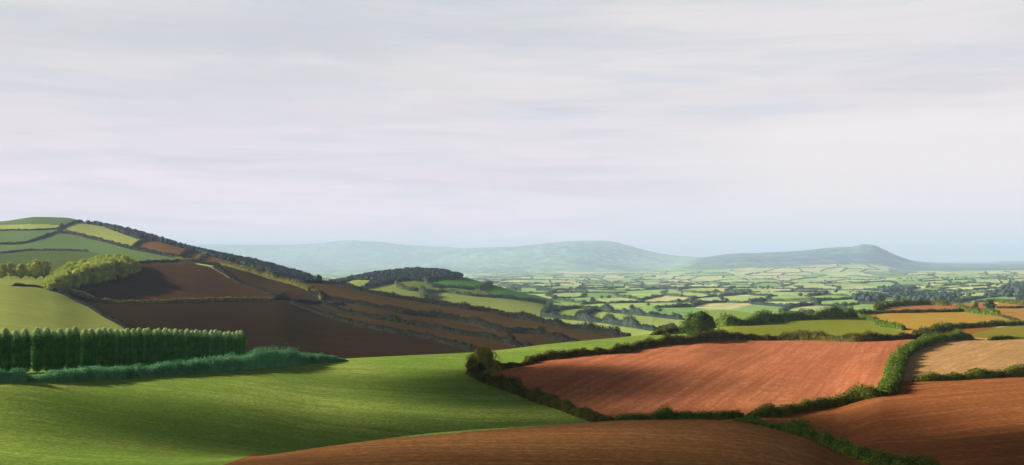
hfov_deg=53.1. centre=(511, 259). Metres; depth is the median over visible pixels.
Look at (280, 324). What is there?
ploughed field
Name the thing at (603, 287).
valley hedge
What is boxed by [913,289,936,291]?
valley hedge
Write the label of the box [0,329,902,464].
pasture
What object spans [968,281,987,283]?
valley hedge
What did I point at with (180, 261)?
hedge
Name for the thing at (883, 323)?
hedge
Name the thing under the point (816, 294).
valley hedge
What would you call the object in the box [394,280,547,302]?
hedge
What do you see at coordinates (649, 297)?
valley hedge
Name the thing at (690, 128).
sky
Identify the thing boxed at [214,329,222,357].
conifer tree
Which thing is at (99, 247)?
pasture
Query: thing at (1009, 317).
hedge
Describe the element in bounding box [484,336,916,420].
ploughed field
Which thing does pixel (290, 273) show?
woodland
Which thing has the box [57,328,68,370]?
conifer tree
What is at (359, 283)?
pasture
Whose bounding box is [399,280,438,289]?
pasture
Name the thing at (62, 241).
pasture
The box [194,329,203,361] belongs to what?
conifer tree
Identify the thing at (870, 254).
blue hill
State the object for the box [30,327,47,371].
conifer tree
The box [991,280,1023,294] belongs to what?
woodland
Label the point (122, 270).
copse tree
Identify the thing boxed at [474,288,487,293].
hedge
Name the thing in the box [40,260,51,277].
round tree
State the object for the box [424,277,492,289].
hedge
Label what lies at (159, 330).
conifer tree
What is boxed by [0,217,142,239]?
hill top
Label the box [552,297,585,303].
valley hedge
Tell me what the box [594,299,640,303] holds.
valley hedge
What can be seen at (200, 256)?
hedge
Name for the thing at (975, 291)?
valley hedge
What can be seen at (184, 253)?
hedge
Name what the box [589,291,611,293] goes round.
valley hedge
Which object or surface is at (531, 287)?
valley hedge
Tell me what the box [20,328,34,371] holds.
conifer tree
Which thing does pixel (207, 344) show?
conifer tree
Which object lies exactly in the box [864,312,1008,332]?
cornfield
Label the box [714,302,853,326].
hedge
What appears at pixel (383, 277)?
woodland
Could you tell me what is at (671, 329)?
hedge
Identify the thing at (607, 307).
hedge
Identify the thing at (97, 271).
copse tree
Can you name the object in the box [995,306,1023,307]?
hedge
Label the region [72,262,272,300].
ploughed field
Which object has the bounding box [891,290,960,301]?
woodland
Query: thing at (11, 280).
pasture
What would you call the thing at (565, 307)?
hedge
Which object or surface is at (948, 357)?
stubble field
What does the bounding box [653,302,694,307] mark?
valley hedge
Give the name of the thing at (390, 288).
pasture
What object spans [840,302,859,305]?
valley hedge
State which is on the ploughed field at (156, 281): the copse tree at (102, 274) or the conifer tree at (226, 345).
the copse tree at (102, 274)
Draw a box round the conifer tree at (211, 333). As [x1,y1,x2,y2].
[208,330,216,359]
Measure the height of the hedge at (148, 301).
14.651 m
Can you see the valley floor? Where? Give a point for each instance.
(739, 273)
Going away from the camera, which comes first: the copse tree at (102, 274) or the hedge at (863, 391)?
the hedge at (863, 391)
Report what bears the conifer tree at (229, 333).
on the pasture at (219, 418)
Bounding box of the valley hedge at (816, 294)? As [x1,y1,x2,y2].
[808,291,823,295]
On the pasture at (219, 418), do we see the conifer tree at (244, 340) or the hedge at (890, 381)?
the conifer tree at (244, 340)
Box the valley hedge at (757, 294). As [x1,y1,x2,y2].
[746,292,769,296]
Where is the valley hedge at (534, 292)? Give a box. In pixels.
[520,291,546,293]
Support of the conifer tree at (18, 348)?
on the pasture at (219, 418)
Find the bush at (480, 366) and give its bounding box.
[472,362,485,372]
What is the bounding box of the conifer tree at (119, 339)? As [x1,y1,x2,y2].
[113,329,123,366]
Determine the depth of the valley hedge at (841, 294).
2046.56 m
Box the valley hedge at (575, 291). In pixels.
[557,290,581,292]
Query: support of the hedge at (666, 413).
on the ploughed field at (745, 377)
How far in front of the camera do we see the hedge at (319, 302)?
901.51 m
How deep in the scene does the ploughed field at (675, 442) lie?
132.37 m
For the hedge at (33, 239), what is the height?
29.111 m
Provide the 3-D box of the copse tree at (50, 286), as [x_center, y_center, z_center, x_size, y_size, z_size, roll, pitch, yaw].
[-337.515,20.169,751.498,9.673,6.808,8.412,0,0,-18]
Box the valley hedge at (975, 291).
[960,289,984,292]
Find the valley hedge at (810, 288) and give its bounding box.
[800,287,834,289]
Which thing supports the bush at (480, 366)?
on the ploughed field at (745, 377)
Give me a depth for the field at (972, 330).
496.21 m
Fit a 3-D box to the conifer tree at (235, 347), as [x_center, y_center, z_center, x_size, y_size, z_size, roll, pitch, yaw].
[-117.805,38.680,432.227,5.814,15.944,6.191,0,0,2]
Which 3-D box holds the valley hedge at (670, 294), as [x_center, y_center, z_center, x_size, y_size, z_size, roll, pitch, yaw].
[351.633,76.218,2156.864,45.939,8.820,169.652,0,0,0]
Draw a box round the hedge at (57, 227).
[0,223,62,230]
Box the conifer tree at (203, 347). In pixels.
[198,331,205,358]
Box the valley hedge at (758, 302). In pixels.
[752,300,786,306]
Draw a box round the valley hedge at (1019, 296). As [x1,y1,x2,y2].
[1014,293,1023,299]
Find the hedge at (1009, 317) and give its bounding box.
[997,314,1022,321]
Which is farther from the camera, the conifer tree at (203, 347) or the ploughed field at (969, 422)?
the conifer tree at (203, 347)
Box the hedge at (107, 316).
[12,282,132,330]
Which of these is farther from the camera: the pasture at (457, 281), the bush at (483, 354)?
the pasture at (457, 281)
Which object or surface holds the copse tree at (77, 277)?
on the ploughed field at (156, 281)
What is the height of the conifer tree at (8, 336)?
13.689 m
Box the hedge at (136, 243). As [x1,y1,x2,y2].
[131,237,151,246]
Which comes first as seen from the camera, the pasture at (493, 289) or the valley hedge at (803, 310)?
the valley hedge at (803, 310)
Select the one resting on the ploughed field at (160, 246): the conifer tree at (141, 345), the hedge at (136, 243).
the hedge at (136, 243)
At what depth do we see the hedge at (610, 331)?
879.95 m
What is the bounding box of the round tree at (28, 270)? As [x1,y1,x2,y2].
[25,262,31,277]
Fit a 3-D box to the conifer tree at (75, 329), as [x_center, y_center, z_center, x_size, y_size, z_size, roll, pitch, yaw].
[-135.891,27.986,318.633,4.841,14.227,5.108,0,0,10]
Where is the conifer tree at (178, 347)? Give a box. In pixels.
[172,328,183,361]
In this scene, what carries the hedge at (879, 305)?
on the field at (951, 307)
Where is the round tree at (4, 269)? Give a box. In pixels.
[0,263,10,278]
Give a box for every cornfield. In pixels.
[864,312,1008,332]
[994,300,1023,320]
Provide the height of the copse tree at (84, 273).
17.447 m
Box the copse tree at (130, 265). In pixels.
[128,262,134,273]
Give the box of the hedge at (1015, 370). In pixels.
[912,363,1023,381]
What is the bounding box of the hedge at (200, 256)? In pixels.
[149,249,206,260]
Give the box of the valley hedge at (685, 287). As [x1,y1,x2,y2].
[680,286,696,288]
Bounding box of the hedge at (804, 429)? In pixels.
[732,414,940,464]
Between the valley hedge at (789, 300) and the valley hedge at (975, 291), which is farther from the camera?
the valley hedge at (975, 291)
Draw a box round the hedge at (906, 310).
[855,308,963,313]
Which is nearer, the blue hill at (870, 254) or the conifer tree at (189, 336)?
the conifer tree at (189, 336)
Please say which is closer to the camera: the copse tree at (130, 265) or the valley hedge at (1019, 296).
the copse tree at (130, 265)
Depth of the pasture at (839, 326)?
572.33 m
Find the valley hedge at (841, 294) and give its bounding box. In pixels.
[824,293,850,296]
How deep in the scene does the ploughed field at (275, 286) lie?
1004.68 m
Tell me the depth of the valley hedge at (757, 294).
2156.59 m
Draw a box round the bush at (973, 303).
[968,301,977,306]
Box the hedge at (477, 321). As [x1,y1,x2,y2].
[307,287,580,342]
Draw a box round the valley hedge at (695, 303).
[691,300,701,306]
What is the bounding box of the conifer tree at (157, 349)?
[151,329,162,365]
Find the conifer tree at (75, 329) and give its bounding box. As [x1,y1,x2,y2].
[72,326,82,369]
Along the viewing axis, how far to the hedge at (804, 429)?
160.25 m
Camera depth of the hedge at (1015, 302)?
890.76 m
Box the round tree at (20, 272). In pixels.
[13,263,27,278]
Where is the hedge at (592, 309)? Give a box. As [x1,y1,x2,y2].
[574,305,598,315]
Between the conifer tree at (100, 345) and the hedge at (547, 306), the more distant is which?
the hedge at (547, 306)
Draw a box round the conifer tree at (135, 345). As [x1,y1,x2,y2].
[130,328,141,366]
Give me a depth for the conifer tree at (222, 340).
419.96 m
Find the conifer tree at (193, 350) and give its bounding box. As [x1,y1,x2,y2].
[190,330,198,361]
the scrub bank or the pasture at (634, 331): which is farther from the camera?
the pasture at (634, 331)
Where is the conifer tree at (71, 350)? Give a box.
[64,328,79,368]
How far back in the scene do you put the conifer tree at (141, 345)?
356.81 m
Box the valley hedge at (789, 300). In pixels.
[765,297,813,301]
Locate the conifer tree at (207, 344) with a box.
[203,330,211,359]
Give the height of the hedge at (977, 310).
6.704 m
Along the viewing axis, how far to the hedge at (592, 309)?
1294.16 m
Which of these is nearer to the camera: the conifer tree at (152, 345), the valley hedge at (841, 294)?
the conifer tree at (152, 345)
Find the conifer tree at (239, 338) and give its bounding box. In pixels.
[235,331,242,357]
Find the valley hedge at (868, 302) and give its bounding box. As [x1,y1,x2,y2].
[860,300,877,303]
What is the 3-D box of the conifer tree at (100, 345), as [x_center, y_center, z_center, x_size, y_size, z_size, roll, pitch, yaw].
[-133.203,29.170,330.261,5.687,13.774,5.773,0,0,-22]
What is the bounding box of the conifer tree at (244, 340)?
[239,330,247,356]
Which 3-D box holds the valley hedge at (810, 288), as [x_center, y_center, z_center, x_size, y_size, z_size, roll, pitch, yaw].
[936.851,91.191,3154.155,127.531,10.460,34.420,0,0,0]
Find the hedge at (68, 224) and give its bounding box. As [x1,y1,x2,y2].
[57,219,82,230]
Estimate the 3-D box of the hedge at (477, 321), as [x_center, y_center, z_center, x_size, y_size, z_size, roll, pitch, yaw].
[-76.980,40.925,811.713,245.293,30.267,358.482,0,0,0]
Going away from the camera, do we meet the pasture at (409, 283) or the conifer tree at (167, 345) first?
the conifer tree at (167, 345)
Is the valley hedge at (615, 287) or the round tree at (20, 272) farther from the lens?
the valley hedge at (615, 287)
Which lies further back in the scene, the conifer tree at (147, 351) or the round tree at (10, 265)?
the round tree at (10, 265)
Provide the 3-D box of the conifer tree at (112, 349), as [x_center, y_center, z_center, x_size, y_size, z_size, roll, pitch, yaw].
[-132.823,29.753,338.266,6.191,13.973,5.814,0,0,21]
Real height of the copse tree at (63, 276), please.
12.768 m
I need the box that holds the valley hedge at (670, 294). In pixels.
[663,293,693,297]
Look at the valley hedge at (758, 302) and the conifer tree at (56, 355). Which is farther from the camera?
the valley hedge at (758, 302)
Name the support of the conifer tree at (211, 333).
on the pasture at (219, 418)
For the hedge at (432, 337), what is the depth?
717.30 m
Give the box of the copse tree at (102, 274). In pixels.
[97,264,105,283]
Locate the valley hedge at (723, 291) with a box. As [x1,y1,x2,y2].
[709,291,742,292]
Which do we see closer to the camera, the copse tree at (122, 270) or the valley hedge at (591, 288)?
the copse tree at (122, 270)
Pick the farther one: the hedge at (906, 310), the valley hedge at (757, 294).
the valley hedge at (757, 294)
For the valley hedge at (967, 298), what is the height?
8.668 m
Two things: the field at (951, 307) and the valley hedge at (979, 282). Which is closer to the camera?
the field at (951, 307)
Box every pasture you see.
[0,224,58,228]
[0,229,56,242]
[0,233,111,251]
[0,251,105,275]
[0,276,46,285]
[0,285,125,337]
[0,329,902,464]
[61,222,140,245]
[83,238,179,262]
[346,280,368,286]
[367,284,419,297]
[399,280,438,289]
[427,293,559,315]
[429,277,482,286]
[437,288,482,294]
[481,285,560,302]
[541,317,653,335]
[555,308,583,315]
[590,311,685,326]
[697,310,754,320]
[713,316,904,336]
[970,325,1023,337]
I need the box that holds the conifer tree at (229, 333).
[227,331,234,354]
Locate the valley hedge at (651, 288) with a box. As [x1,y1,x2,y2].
[644,287,666,289]
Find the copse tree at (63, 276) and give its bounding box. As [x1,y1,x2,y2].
[59,273,68,288]
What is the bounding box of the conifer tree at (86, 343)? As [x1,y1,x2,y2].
[79,329,94,368]
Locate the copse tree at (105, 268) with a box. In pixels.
[100,262,110,281]
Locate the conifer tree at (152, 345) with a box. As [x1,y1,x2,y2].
[146,328,155,366]
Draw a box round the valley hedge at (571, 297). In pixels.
[557,295,582,297]
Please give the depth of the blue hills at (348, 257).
18086.24 m
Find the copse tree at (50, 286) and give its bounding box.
[45,282,58,290]
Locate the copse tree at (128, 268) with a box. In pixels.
[119,262,132,277]
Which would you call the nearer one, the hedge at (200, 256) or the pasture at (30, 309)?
the pasture at (30, 309)
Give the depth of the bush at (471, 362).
341.85 m
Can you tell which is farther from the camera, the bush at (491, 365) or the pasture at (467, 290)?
the pasture at (467, 290)
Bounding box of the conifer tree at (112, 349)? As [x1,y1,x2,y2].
[107,328,118,367]
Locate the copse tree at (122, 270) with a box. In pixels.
[115,260,130,278]
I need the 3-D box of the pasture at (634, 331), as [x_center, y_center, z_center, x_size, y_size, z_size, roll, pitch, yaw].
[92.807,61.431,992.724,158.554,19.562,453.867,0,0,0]
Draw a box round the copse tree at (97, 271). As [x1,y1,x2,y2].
[90,264,102,284]
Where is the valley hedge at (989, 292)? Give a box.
[984,289,995,294]
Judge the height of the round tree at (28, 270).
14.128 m
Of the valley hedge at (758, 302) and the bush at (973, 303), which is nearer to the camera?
the bush at (973, 303)
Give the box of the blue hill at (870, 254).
[678,244,1023,273]
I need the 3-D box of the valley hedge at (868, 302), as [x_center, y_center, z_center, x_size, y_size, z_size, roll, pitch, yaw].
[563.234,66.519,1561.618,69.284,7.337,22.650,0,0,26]
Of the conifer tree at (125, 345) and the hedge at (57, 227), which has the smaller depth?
the conifer tree at (125, 345)
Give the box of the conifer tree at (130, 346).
[125,328,134,366]
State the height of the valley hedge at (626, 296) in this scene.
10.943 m
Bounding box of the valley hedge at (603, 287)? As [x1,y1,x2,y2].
[589,286,613,287]
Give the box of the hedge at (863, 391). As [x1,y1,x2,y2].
[747,381,884,417]
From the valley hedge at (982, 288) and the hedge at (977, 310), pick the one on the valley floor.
the valley hedge at (982, 288)
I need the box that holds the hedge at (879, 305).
[873,296,951,310]
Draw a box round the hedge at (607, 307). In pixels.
[584,301,682,319]
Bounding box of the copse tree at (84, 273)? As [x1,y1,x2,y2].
[79,266,94,285]
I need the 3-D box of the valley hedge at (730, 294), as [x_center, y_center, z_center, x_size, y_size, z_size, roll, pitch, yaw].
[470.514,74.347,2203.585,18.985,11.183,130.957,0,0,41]
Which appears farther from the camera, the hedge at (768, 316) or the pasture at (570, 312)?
the pasture at (570, 312)
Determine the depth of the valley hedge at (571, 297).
2067.96 m
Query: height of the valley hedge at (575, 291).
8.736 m
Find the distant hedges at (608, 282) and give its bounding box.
[312,263,1023,284]
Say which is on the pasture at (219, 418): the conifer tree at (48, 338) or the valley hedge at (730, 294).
the conifer tree at (48, 338)
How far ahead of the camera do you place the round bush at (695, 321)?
457.96 m
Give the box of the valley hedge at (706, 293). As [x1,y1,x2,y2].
[692,291,717,295]
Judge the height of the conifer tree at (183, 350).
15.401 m
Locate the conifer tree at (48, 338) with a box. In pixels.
[43,327,55,371]
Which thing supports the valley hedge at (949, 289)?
on the valley floor
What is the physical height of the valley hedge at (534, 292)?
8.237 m
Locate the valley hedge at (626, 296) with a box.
[617,294,639,299]
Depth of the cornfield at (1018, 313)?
769.14 m
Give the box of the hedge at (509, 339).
[321,301,533,347]
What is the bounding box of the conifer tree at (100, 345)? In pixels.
[95,328,107,366]
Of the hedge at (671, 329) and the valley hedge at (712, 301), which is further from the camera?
the valley hedge at (712, 301)
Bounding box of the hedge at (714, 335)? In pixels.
[498,328,932,369]
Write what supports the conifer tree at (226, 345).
on the pasture at (219, 418)
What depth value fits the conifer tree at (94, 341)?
325.76 m
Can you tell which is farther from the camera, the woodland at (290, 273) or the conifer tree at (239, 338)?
the woodland at (290, 273)
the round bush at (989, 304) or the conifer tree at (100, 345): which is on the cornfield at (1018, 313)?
the round bush at (989, 304)
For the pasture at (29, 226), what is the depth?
1942.83 m
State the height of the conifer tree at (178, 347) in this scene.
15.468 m
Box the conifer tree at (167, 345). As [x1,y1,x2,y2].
[162,328,173,363]
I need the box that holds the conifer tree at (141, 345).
[136,327,146,366]
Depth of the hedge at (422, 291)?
1419.59 m
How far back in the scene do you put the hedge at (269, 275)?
1063.37 m
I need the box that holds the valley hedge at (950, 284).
[930,283,954,286]
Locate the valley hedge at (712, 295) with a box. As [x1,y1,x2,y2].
[698,294,716,297]
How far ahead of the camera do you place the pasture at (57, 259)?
1476.42 m
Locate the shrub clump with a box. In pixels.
[272,292,291,300]
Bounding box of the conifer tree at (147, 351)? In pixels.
[142,328,152,365]
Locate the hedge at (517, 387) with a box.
[465,368,614,421]
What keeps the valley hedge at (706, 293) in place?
on the valley floor
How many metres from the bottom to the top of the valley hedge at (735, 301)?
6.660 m
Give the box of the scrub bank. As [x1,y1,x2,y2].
[25,345,348,381]
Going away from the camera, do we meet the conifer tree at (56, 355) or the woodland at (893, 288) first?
the conifer tree at (56, 355)
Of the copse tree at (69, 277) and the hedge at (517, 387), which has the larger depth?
the copse tree at (69, 277)
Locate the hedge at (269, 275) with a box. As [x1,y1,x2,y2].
[220,261,323,299]
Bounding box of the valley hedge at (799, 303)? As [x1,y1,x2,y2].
[792,301,812,306]
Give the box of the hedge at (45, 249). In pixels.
[0,248,88,252]
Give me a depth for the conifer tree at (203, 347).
404.66 m
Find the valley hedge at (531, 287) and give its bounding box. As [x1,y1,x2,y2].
[521,286,542,288]
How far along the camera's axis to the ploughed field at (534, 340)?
815.90 m
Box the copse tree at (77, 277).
[72,269,83,287]
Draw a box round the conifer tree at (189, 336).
[184,329,193,361]
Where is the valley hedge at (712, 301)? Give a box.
[702,299,726,303]
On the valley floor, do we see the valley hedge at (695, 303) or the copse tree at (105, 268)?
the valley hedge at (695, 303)
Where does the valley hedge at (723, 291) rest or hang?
on the valley floor
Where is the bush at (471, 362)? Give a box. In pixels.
[466,357,478,368]
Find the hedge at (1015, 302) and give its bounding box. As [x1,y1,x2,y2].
[992,298,1023,304]
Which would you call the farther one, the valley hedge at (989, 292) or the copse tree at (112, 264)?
the valley hedge at (989, 292)
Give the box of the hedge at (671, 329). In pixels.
[649,325,686,334]
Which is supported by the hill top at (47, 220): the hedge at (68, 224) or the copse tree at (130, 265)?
the hedge at (68, 224)
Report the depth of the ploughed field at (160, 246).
1580.93 m
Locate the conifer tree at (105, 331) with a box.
[101,327,111,367]
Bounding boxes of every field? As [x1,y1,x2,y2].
[66,292,469,358]
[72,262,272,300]
[137,240,240,265]
[212,265,320,300]
[224,419,870,464]
[278,277,615,340]
[303,303,517,350]
[328,301,561,345]
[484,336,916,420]
[763,377,1023,464]
[881,302,997,310]
[902,337,1023,380]
[937,327,996,333]
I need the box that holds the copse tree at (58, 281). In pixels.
[52,276,65,289]
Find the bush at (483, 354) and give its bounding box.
[463,345,501,367]
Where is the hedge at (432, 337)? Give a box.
[289,299,477,351]
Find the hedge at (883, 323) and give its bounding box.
[853,311,905,329]
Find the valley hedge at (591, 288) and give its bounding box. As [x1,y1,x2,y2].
[584,286,606,289]
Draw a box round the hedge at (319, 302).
[294,299,346,305]
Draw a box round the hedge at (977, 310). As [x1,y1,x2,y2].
[955,303,1000,315]
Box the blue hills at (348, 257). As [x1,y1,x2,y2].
[191,240,1023,273]
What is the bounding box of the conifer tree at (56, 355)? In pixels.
[48,330,63,370]
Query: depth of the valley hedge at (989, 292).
1938.60 m
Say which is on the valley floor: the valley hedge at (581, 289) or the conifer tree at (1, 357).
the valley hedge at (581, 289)
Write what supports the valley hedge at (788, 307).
on the valley floor
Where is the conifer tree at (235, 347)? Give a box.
[232,332,238,358]
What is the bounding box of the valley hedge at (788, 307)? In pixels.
[779,304,793,310]
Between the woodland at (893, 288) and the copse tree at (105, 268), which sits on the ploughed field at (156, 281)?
the copse tree at (105, 268)
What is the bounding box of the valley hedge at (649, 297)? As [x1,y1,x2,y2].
[643,294,663,299]
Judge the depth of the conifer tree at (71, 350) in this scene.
313.34 m
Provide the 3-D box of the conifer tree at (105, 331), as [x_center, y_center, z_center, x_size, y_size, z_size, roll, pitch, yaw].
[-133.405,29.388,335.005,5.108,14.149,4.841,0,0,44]
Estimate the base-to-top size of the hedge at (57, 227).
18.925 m
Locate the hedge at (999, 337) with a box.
[987,335,1023,339]
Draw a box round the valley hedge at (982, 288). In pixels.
[961,287,988,290]
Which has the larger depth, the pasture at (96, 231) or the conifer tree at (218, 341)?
the pasture at (96, 231)
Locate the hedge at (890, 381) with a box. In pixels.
[876,328,973,394]
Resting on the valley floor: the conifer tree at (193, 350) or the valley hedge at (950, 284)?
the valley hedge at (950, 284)
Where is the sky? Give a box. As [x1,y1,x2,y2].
[0,0,1023,260]
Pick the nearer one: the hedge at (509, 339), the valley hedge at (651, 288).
the hedge at (509, 339)
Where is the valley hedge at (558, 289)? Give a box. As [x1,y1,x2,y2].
[551,288,569,290]
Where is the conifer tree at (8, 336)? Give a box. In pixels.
[0,327,15,372]
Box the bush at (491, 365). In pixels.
[484,358,501,372]
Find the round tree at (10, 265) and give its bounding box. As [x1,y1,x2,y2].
[6,262,16,276]
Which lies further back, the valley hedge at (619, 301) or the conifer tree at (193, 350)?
the valley hedge at (619, 301)
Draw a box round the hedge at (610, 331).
[300,278,630,337]
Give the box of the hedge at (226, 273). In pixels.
[213,265,276,295]
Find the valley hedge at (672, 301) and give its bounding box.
[643,300,684,302]
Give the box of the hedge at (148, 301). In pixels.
[63,288,274,303]
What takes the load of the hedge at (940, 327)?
on the pasture at (1017, 330)
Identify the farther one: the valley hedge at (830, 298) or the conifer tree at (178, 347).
the valley hedge at (830, 298)
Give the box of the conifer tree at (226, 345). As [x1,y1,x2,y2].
[222,332,231,357]
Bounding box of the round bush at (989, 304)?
[982,298,996,309]
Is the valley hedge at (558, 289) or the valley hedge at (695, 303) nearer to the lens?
the valley hedge at (695, 303)
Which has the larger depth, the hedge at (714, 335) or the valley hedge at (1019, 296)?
the valley hedge at (1019, 296)
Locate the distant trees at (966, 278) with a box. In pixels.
[473,272,1014,287]
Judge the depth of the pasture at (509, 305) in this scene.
1451.38 m
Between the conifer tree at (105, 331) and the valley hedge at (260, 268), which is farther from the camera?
the valley hedge at (260, 268)
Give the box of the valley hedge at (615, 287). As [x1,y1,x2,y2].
[607,286,624,289]
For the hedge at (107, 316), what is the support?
on the pasture at (30, 309)
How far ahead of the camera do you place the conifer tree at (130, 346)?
349.59 m
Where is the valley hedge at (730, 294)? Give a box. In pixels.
[719,291,745,295]
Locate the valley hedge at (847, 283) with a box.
[832,282,860,283]
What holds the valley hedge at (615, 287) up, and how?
on the valley floor
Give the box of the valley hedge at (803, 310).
[780,308,806,312]
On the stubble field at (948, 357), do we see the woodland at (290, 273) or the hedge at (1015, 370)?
the hedge at (1015, 370)
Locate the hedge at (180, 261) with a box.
[139,259,221,266]
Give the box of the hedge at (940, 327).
[911,319,1023,333]
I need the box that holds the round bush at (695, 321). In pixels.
[679,310,718,335]
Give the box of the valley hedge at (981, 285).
[970,283,993,286]
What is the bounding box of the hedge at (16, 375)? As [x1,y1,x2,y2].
[0,367,31,382]
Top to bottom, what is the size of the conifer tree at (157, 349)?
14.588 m
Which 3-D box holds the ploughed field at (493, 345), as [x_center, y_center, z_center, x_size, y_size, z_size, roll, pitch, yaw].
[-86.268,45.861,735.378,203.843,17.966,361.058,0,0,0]
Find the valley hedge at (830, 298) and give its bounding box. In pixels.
[820,296,852,300]
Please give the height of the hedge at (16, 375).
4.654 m
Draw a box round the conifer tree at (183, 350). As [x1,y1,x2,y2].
[179,329,187,360]
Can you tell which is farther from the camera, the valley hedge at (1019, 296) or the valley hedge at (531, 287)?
the valley hedge at (531, 287)
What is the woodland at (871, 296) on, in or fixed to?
on the valley floor
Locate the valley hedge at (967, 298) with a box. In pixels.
[952,295,986,301]
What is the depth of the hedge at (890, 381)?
332.22 m
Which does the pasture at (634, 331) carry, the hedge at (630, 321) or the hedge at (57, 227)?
the hedge at (630, 321)
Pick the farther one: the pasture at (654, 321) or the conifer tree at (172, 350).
the pasture at (654, 321)
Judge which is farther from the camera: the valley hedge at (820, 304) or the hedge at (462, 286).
the hedge at (462, 286)
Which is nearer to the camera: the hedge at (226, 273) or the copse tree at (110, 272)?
the copse tree at (110, 272)
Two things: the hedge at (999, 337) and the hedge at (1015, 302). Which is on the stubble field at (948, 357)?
the hedge at (999, 337)
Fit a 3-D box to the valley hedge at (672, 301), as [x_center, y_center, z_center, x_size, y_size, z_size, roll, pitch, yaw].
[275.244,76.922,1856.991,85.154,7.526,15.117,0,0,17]
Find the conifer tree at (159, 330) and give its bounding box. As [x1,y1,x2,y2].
[157,328,165,365]
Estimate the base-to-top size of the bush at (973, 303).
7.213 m
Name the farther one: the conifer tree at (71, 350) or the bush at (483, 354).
the bush at (483, 354)
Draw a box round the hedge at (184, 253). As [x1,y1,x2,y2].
[56,230,193,257]
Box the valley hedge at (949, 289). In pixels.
[936,288,956,291]
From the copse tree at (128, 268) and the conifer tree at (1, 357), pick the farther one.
the copse tree at (128, 268)
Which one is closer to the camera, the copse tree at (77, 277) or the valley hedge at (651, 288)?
the copse tree at (77, 277)
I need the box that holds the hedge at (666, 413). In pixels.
[611,402,746,420]
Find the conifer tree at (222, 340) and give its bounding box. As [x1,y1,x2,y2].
[218,331,225,356]
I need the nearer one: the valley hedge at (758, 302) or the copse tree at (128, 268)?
the copse tree at (128, 268)
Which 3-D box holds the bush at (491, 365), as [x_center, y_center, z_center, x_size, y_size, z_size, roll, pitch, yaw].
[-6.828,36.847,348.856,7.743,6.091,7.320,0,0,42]
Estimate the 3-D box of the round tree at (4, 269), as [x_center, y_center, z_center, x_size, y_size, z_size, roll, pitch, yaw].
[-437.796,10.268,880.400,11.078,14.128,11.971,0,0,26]
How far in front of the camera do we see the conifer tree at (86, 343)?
321.60 m
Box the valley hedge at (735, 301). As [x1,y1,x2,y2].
[726,300,746,302]
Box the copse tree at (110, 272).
[102,262,113,281]
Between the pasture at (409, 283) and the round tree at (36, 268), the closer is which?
the round tree at (36, 268)
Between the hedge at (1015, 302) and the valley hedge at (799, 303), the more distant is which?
the valley hedge at (799, 303)
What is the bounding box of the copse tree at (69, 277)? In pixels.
[65,270,73,287]
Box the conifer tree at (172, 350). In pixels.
[168,329,176,361]
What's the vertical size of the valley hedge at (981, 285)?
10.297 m
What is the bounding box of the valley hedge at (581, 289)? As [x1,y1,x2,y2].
[570,288,587,291]
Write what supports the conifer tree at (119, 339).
on the pasture at (219, 418)
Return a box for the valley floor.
[60,263,1023,328]
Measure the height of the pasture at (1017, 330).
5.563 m
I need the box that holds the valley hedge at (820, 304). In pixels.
[812,302,839,305]
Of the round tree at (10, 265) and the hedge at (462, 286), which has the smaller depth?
the round tree at (10, 265)
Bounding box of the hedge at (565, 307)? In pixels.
[546,304,592,312]
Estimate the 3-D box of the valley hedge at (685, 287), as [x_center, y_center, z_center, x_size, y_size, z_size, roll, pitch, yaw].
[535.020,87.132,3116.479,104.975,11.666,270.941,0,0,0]
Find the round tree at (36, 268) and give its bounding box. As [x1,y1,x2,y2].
[28,259,44,278]
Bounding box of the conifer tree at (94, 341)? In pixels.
[87,328,99,368]
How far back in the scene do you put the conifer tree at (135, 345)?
353.65 m
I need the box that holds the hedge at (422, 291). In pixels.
[418,285,427,298]
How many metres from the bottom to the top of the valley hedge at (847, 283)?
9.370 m
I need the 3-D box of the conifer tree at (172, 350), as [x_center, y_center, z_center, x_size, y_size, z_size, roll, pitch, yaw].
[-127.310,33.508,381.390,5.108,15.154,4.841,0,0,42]
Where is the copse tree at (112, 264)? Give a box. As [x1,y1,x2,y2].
[109,261,118,278]
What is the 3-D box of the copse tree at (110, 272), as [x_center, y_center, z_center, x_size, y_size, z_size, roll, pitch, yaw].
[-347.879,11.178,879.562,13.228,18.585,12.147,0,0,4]
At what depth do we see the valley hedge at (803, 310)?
1286.18 m
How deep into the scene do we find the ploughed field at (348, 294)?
895.03 m
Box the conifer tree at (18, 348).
[11,330,26,369]
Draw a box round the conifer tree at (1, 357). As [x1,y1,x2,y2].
[0,333,5,371]
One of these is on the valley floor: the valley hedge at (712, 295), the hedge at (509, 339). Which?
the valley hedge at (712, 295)
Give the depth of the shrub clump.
885.85 m
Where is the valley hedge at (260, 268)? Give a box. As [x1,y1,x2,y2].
[250,265,270,270]
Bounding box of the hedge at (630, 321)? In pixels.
[540,310,676,330]
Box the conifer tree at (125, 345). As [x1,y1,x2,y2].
[120,330,129,367]
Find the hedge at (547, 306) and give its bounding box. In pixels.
[540,299,552,313]
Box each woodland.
[86,220,321,279]
[329,266,463,288]
[853,291,887,301]
[876,284,916,291]
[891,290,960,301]
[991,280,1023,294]
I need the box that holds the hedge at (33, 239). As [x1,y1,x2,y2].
[0,230,56,244]
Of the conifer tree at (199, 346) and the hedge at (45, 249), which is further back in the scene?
the hedge at (45, 249)

